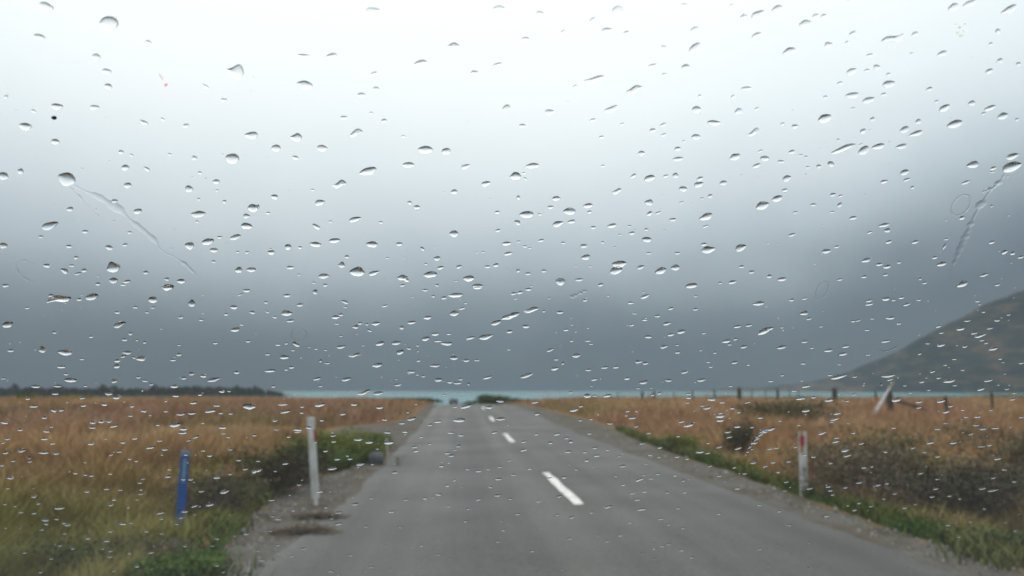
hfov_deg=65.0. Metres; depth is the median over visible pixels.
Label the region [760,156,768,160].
raindrop
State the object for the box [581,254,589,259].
raindrop
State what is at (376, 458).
boulder
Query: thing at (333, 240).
raindrop
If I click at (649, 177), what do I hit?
raindrop
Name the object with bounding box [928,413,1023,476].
shrub
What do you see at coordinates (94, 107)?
raindrop
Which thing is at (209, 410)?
raindrop
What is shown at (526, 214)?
raindrop
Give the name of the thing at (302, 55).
raindrop
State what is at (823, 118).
raindrop
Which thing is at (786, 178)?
raindrop
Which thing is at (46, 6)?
raindrop
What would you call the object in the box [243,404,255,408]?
raindrop
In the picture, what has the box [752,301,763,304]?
raindrop
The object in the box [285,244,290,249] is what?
raindrop
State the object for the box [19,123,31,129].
raindrop
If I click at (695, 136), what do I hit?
raindrop
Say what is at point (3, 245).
raindrop
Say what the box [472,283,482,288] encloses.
raindrop
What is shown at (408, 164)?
raindrop
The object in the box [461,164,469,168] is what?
raindrop
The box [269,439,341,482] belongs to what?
shrub
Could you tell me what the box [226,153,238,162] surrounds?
raindrop
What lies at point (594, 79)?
raindrop
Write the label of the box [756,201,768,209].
raindrop
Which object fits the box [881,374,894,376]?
raindrop
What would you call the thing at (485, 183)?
raindrop
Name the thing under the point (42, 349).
raindrop
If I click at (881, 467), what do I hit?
shrub
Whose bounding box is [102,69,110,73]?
raindrop
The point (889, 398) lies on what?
wire fence
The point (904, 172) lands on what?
raindrop
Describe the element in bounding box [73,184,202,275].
water trail
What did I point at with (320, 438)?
shrub
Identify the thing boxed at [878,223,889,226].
raindrop
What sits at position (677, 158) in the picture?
raindrop
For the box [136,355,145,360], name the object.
raindrop
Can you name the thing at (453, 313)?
raindrop
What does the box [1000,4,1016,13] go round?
raindrop
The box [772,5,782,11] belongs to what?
raindrop
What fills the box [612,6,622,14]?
raindrop
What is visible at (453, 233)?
raindrop
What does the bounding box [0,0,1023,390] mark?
sky
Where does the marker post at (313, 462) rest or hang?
on the ground at (421, 413)
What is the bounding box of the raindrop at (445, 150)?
[442,148,449,153]
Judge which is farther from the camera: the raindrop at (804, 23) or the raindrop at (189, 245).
the raindrop at (189, 245)
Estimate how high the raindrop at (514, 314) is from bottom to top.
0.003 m
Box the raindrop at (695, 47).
[689,43,700,52]
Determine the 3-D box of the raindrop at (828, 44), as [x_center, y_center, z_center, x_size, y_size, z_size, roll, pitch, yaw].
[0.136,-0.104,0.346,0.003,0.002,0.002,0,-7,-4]
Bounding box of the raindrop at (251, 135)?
[245,132,257,138]
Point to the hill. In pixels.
(978, 361)
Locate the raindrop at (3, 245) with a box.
[0,243,7,247]
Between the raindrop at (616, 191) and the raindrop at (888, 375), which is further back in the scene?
the raindrop at (888, 375)
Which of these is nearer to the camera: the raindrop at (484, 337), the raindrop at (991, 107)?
the raindrop at (991, 107)
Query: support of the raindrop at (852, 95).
attached to the car cabin
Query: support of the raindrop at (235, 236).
attached to the car cabin
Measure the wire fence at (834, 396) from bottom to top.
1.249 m
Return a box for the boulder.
[368,452,383,464]
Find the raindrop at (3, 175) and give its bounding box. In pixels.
[0,172,8,179]
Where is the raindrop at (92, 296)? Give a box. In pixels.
[85,293,97,299]
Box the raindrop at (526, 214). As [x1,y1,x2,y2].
[519,211,532,217]
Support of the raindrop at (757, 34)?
attached to the car cabin
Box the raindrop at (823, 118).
[818,114,830,122]
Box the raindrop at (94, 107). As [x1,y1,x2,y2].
[90,105,98,108]
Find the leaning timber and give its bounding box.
[872,381,894,415]
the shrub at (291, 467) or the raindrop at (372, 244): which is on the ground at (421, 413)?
the shrub at (291, 467)
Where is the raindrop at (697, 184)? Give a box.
[694,182,702,186]
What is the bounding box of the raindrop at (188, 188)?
[185,185,192,191]
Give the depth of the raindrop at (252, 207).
0.41 m
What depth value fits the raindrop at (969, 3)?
0.33 m
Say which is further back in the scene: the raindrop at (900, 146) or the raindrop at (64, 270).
the raindrop at (64, 270)
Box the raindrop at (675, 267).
[671,264,679,269]
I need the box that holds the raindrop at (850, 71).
[846,68,856,74]
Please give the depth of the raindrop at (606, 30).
0.34 m
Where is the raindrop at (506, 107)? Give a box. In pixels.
[503,105,509,110]
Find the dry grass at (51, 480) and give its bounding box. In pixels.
[0,393,1023,575]
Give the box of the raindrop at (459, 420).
[453,418,464,421]
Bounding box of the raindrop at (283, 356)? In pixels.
[280,355,288,358]
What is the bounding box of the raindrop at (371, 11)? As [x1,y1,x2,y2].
[365,7,379,14]
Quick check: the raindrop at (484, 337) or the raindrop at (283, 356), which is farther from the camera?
the raindrop at (283, 356)
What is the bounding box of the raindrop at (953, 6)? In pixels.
[948,3,958,10]
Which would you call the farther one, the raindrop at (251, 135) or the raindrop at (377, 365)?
the raindrop at (377, 365)
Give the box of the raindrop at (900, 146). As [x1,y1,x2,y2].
[895,144,906,148]
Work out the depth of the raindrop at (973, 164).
0.40 m
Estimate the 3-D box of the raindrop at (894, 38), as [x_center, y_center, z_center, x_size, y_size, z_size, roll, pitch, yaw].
[0.162,-0.107,0.343,0.009,0.002,0.004,0,-7,-4]
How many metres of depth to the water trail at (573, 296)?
0.47 m
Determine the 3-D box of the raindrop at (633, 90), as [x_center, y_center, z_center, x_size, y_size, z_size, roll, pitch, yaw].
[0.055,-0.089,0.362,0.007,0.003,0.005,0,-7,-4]
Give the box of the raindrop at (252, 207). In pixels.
[248,204,257,211]
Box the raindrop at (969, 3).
[963,0,976,6]
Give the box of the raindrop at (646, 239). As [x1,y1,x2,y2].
[642,237,651,241]
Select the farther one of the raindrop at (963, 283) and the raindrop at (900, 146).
the raindrop at (963, 283)
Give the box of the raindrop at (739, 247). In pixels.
[735,244,745,251]
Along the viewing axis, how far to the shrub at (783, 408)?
24.12 m
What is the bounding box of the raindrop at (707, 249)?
[701,246,715,252]
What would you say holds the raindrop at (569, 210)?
attached to the car cabin
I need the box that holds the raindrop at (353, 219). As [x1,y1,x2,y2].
[349,217,360,221]
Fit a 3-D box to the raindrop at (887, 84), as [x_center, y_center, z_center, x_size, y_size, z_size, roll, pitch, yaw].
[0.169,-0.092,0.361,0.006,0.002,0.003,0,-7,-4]
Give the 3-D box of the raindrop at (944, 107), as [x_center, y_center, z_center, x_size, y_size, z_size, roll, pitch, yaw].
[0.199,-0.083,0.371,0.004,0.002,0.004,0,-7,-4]
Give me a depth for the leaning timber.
29.57 m
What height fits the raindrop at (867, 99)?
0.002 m
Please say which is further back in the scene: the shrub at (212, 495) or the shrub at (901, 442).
the shrub at (901, 442)
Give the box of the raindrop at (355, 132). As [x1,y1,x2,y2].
[350,129,362,136]
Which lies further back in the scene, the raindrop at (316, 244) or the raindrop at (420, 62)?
the raindrop at (316, 244)
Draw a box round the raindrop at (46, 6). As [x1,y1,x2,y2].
[39,2,52,10]
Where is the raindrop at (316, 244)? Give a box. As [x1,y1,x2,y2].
[309,242,320,246]
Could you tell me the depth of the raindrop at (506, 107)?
0.37 m
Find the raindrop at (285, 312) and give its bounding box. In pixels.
[281,310,291,315]
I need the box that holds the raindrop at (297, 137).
[290,133,301,140]
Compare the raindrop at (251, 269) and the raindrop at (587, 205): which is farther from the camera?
the raindrop at (251, 269)
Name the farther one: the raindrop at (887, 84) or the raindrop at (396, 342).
the raindrop at (396, 342)
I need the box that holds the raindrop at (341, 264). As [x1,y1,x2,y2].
[338,262,344,267]
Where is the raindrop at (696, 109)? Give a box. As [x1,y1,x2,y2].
[692,106,700,112]
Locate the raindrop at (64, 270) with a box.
[60,268,67,273]
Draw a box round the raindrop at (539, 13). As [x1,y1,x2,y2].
[536,11,543,15]
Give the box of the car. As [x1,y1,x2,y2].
[449,398,458,403]
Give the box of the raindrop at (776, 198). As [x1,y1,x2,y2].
[772,195,781,201]
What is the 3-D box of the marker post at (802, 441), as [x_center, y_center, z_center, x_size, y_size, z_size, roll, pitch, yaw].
[3.395,2.054,9.369,0.085,0.760,0.061,1,-9,4]
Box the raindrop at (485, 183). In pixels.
[481,181,490,185]
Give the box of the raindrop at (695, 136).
[691,134,699,138]
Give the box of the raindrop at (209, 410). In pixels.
[205,409,215,412]
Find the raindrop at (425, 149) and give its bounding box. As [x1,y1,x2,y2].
[418,146,432,152]
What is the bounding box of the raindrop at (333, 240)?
[329,238,339,242]
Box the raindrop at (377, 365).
[372,363,381,366]
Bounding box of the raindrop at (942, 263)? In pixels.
[936,261,945,265]
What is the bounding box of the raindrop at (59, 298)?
[47,295,70,302]
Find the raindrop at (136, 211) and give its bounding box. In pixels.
[133,209,141,213]
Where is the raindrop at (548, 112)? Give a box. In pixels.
[545,109,553,114]
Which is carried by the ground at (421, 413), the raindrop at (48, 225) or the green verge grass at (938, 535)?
the green verge grass at (938, 535)
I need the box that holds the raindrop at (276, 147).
[271,145,280,150]
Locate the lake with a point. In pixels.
(463, 396)
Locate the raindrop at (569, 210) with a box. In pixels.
[563,208,574,213]
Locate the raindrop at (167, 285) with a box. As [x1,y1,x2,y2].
[162,284,173,290]
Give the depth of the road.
7.25 m
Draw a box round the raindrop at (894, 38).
[881,34,903,41]
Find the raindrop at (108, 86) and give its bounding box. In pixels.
[104,84,111,88]
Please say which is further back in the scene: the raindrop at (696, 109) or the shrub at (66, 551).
the shrub at (66, 551)
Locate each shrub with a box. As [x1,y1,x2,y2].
[0,524,141,574]
[15,393,38,398]
[58,394,80,398]
[61,523,200,564]
[124,546,231,575]
[142,462,284,518]
[167,461,223,482]
[213,441,334,496]
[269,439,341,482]
[292,426,373,452]
[356,442,388,454]
[385,397,443,402]
[472,394,510,403]
[506,397,531,402]
[658,432,707,447]
[720,417,758,453]
[729,396,860,424]
[757,419,956,488]
[760,423,1023,513]
[874,454,1023,523]
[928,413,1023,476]
[971,526,1023,552]
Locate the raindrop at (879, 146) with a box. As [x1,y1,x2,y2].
[872,143,883,148]
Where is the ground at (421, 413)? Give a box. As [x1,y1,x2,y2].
[0,394,1023,575]
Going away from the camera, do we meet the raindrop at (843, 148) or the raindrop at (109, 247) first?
the raindrop at (843, 148)
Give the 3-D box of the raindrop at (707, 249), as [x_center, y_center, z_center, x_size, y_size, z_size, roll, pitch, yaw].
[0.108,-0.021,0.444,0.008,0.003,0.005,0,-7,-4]
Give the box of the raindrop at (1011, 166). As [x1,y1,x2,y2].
[1002,161,1021,171]
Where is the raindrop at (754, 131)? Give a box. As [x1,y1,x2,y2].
[747,128,759,135]
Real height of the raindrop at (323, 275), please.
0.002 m
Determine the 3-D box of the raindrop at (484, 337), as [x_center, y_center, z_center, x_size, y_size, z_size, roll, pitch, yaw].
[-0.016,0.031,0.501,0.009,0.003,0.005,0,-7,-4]
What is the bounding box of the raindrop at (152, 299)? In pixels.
[148,296,157,302]
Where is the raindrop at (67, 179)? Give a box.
[58,172,75,185]
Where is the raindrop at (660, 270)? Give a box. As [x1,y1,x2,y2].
[655,267,665,273]
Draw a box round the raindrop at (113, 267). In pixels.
[107,262,119,271]
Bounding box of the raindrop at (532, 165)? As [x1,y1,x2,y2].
[526,163,538,167]
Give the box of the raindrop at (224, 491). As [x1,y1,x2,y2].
[220,489,230,493]
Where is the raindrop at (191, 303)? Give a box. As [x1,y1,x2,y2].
[188,299,195,306]
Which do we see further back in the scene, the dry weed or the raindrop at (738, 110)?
the dry weed
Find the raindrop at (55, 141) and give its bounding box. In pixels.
[51,139,59,143]
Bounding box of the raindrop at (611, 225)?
[607,223,616,227]
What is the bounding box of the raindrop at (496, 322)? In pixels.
[491,320,500,324]
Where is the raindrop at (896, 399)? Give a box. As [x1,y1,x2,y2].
[891,397,900,401]
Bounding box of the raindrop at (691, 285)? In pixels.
[686,283,696,287]
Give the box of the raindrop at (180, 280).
[177,279,185,282]
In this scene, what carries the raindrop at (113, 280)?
attached to the car cabin
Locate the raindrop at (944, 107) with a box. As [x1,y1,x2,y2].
[939,104,949,111]
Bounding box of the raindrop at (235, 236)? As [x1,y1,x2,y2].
[229,234,240,239]
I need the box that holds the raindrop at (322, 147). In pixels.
[317,145,326,150]
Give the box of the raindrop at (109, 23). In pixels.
[100,16,118,29]
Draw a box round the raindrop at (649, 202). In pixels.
[645,199,652,204]
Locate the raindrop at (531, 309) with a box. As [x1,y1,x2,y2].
[524,307,538,312]
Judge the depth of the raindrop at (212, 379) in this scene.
0.52 m
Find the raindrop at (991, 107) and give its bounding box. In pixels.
[984,105,995,110]
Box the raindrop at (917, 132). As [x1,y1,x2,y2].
[909,130,922,135]
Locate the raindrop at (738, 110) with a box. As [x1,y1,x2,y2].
[734,108,741,113]
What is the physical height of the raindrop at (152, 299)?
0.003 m
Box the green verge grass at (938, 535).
[7,425,1023,575]
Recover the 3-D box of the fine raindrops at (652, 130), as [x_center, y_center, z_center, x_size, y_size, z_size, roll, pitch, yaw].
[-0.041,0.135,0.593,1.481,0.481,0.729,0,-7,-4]
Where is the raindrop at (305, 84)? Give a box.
[297,81,312,88]
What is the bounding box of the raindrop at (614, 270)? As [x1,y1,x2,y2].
[610,267,622,273]
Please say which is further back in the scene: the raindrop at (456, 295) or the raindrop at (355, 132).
the raindrop at (456, 295)
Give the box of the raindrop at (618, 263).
[612,261,625,266]
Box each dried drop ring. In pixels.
[4,407,21,422]
[16,260,38,281]
[815,281,829,298]
[950,194,971,215]
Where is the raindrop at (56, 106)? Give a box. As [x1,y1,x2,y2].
[51,103,62,108]
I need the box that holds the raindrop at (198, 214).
[191,211,205,216]
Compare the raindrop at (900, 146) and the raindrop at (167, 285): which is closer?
the raindrop at (900, 146)
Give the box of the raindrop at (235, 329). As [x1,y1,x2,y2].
[230,327,239,331]
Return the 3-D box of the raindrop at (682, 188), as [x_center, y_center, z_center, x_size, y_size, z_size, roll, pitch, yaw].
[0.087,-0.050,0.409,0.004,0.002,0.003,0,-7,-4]
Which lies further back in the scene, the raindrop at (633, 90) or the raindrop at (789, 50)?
the raindrop at (633, 90)
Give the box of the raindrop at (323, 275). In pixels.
[318,273,328,278]
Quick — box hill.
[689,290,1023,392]
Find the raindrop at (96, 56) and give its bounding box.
[92,54,100,59]
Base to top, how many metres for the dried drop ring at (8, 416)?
0.012 m
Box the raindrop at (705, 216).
[699,213,711,219]
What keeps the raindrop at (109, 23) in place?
attached to the car cabin
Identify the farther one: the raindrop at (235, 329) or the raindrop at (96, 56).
the raindrop at (235, 329)
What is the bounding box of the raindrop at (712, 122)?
[707,120,719,124]
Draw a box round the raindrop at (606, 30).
[602,28,611,32]
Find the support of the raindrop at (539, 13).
attached to the car cabin
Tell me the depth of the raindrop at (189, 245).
0.43 m
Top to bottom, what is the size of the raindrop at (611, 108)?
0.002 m
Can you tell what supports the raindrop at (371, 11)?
attached to the car cabin
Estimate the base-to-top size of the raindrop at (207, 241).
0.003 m
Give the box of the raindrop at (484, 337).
[479,334,492,339]
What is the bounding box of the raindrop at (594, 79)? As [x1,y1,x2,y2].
[584,75,604,82]
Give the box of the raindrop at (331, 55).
[326,53,336,58]
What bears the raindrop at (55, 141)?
attached to the car cabin
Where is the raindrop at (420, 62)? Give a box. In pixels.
[414,60,426,65]
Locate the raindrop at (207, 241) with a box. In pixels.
[202,238,213,244]
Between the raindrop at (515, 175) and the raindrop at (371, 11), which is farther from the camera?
the raindrop at (515, 175)
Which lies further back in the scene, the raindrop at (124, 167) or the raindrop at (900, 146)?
the raindrop at (900, 146)
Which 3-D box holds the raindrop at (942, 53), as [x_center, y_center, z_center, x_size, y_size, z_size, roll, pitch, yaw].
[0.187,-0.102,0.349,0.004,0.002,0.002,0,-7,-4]
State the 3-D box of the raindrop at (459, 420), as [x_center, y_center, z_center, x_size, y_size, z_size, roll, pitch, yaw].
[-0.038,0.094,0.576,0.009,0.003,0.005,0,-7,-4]
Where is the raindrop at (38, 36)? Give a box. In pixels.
[33,34,44,38]
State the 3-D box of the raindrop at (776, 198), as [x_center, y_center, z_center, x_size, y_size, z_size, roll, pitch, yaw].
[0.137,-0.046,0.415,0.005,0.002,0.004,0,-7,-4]
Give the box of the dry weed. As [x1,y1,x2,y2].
[393,454,409,465]
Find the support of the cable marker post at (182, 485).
on the ground at (421, 413)
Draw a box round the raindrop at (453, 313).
[450,311,458,315]
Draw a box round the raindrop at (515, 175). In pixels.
[510,172,520,179]
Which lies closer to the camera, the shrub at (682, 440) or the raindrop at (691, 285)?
the raindrop at (691, 285)
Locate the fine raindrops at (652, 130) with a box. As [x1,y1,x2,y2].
[0,0,1023,574]
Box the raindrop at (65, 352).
[58,350,71,354]
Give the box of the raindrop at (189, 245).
[185,242,193,248]
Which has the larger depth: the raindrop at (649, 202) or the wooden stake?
the wooden stake
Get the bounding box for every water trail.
[68,186,99,216]
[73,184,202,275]
[570,290,586,298]
[949,172,1005,273]
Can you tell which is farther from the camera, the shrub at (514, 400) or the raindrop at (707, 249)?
the shrub at (514, 400)
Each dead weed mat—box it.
[264,523,344,534]
[290,509,349,519]
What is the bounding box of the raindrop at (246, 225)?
[241,223,251,228]
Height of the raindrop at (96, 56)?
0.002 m
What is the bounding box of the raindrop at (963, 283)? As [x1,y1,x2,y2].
[956,280,967,286]
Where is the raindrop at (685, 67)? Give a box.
[681,64,688,69]
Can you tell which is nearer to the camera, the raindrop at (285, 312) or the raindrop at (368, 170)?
the raindrop at (368, 170)
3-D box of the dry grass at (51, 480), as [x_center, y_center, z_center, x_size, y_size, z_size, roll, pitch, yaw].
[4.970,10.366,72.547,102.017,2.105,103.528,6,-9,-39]
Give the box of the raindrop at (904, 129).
[900,126,908,132]
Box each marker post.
[175,451,189,528]
[307,417,319,504]
[798,431,807,495]
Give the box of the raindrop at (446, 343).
[440,342,451,344]
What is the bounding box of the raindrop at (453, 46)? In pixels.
[448,43,458,48]
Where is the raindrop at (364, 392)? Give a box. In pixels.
[357,389,370,394]
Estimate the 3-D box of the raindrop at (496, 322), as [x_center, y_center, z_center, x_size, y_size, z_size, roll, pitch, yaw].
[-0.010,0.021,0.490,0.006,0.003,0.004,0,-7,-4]
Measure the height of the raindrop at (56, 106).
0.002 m
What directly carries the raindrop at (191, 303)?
attached to the car cabin
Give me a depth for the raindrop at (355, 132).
0.38 m
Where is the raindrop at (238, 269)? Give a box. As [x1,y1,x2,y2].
[235,267,241,272]
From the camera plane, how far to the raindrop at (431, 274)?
0.45 m
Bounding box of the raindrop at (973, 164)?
[966,161,978,167]
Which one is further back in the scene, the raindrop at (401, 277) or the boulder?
the boulder
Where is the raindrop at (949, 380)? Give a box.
[943,378,954,382]
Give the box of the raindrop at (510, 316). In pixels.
[501,314,512,319]
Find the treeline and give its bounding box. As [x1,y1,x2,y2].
[0,384,283,395]
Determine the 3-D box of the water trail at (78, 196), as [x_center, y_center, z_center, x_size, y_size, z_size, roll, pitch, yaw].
[-0.211,-0.042,0.398,0.009,0.013,0.020,0,-7,-4]
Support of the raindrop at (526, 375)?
attached to the car cabin
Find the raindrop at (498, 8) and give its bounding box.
[493,5,504,11]
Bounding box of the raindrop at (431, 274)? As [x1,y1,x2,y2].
[423,271,436,276]
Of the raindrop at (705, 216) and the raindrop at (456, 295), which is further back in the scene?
the raindrop at (456, 295)
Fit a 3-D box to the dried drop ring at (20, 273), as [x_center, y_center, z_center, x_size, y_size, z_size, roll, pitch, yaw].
[-0.260,-0.009,0.432,0.011,0.010,0.015,4,-8,-30]
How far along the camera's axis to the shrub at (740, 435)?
15.26 m
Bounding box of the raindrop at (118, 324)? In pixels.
[114,322,125,327]
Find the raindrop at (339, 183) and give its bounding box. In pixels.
[332,180,345,187]
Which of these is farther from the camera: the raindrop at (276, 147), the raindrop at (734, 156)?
the raindrop at (734, 156)
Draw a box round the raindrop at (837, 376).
[830,375,846,378]
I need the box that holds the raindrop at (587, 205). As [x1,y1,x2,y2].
[583,203,592,207]
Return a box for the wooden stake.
[386,439,388,465]
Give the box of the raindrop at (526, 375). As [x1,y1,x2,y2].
[520,373,532,377]
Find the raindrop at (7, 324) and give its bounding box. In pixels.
[2,321,13,327]
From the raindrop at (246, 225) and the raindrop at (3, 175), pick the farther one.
the raindrop at (246, 225)
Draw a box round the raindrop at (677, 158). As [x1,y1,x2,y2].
[672,157,682,160]
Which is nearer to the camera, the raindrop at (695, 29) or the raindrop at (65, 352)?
the raindrop at (695, 29)
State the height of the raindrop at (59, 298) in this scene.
0.004 m
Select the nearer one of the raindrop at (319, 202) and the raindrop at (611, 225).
the raindrop at (319, 202)
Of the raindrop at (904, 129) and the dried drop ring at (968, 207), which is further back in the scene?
the dried drop ring at (968, 207)
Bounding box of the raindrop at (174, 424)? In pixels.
[169,423,180,426]
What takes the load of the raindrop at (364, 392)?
attached to the car cabin
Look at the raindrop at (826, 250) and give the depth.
0.45 m
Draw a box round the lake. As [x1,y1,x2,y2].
[265,391,1023,404]
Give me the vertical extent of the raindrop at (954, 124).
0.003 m
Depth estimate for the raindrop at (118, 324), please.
0.47 m
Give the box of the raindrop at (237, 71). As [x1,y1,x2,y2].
[227,64,243,78]
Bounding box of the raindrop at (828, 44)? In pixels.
[825,42,831,47]
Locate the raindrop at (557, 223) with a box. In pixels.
[553,221,562,226]
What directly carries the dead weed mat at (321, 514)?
on the ground at (421, 413)
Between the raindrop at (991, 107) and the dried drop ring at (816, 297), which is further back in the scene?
the dried drop ring at (816, 297)
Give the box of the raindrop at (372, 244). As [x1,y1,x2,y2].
[366,241,377,246]
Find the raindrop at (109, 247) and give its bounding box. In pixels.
[105,245,112,249]
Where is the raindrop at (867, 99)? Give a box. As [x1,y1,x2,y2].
[863,97,874,102]
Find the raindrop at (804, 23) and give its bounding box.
[799,20,811,27]
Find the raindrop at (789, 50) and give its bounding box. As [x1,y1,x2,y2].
[783,47,795,54]
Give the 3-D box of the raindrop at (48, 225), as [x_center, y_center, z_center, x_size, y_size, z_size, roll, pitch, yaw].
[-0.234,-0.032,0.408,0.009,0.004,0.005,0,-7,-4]
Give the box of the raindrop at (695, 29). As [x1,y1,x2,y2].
[689,26,698,31]
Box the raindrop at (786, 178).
[782,175,790,181]
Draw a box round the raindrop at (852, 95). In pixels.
[846,92,858,97]
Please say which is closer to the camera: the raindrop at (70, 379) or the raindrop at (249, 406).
the raindrop at (70, 379)
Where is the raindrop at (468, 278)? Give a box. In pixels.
[463,275,473,280]
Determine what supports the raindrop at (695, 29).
attached to the car cabin
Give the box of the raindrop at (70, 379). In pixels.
[64,378,76,381]
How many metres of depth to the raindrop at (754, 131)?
0.38 m
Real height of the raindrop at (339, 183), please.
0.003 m
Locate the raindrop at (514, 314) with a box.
[508,312,518,316]
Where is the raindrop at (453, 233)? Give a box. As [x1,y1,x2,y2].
[449,230,457,236]
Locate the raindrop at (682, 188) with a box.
[679,186,686,190]
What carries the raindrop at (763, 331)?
attached to the car cabin
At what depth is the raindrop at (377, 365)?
0.52 m
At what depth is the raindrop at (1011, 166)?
0.40 m
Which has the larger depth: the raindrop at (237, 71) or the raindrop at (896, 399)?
the raindrop at (896, 399)
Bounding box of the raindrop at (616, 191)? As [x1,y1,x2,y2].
[612,188,621,193]
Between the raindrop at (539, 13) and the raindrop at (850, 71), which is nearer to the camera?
the raindrop at (539, 13)
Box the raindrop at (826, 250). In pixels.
[822,249,830,252]
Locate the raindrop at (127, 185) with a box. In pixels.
[124,183,131,187]
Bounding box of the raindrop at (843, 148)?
[831,143,856,153]
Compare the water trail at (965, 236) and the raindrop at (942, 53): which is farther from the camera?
the water trail at (965, 236)
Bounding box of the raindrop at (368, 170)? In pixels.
[360,167,375,174]
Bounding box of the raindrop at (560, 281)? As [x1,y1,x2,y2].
[556,278,564,284]
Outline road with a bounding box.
[251,404,955,575]
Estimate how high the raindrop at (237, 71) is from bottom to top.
0.004 m
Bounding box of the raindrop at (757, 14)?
[751,10,764,18]
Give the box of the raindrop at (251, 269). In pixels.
[246,267,255,271]
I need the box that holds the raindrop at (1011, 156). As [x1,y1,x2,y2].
[1006,153,1018,159]
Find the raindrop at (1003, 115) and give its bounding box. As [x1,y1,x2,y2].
[997,112,1008,118]
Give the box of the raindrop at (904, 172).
[900,169,908,174]
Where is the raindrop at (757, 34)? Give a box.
[752,32,761,37]
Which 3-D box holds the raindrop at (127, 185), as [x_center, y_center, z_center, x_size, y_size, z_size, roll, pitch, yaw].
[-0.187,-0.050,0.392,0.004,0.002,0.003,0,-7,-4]
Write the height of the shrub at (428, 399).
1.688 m
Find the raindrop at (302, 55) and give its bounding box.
[297,54,308,57]
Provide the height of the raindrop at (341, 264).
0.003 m
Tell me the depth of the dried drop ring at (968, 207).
0.42 m
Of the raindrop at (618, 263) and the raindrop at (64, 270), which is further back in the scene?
the raindrop at (618, 263)
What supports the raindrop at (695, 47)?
attached to the car cabin
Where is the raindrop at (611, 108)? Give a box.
[604,105,616,112]
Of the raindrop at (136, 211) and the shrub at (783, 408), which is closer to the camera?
the raindrop at (136, 211)
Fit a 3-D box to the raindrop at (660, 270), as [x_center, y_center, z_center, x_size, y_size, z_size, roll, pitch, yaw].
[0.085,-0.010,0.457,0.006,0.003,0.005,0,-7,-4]
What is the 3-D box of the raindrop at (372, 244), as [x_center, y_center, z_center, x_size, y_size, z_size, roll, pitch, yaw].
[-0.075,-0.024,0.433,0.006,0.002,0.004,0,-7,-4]
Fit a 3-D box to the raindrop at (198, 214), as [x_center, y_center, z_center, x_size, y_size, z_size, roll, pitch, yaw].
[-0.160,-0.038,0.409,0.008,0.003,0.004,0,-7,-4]
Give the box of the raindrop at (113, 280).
[109,278,117,282]
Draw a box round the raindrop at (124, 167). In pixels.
[121,165,128,169]
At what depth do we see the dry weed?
12.88 m
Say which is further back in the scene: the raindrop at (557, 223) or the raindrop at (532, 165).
the raindrop at (557, 223)
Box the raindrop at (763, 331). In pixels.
[758,327,768,334]
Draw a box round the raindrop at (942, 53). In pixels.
[937,51,946,55]
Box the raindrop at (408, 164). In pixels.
[402,162,413,166]
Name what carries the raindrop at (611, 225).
attached to the car cabin
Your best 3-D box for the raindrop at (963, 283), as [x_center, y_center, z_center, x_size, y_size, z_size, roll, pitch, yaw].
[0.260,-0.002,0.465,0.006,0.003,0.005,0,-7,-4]
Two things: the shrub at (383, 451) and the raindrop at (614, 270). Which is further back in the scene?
the shrub at (383, 451)
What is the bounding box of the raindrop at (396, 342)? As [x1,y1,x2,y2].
[391,341,400,344]
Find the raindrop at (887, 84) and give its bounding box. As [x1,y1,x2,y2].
[882,81,894,87]
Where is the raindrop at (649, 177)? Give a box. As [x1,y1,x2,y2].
[644,175,654,180]
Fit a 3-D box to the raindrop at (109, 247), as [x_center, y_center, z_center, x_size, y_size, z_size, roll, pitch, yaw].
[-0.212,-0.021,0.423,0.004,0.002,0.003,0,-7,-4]
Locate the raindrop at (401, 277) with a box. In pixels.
[397,275,407,279]
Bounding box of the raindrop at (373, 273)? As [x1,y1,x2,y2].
[369,271,379,275]
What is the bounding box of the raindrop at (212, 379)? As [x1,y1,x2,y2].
[207,378,220,381]
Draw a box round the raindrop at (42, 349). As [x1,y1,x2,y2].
[39,346,46,352]
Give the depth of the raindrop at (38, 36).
0.33 m
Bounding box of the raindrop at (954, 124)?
[947,120,962,127]
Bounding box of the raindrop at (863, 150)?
[858,146,868,154]
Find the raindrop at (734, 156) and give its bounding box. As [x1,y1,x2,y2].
[730,154,739,159]
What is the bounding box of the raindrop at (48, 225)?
[42,222,57,229]
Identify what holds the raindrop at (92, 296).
attached to the car cabin
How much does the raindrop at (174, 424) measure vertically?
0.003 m
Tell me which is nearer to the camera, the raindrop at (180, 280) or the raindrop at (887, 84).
the raindrop at (887, 84)
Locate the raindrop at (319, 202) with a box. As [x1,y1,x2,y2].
[315,200,324,204]
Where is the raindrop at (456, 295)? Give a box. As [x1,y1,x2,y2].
[448,293,462,296]
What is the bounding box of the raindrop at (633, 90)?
[627,85,642,94]
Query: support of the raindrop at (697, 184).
attached to the car cabin
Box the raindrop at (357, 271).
[350,267,364,275]
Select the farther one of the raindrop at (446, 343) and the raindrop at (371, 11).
the raindrop at (446, 343)
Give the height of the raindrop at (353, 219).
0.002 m
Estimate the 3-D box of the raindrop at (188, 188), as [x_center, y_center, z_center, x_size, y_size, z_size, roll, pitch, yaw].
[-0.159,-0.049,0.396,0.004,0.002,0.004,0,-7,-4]
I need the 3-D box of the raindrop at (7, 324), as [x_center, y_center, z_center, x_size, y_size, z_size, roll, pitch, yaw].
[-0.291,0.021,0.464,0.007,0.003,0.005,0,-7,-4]
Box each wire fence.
[617,387,876,402]
[886,391,1023,412]
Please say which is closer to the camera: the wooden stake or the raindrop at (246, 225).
the raindrop at (246, 225)
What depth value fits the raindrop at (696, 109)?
0.37 m

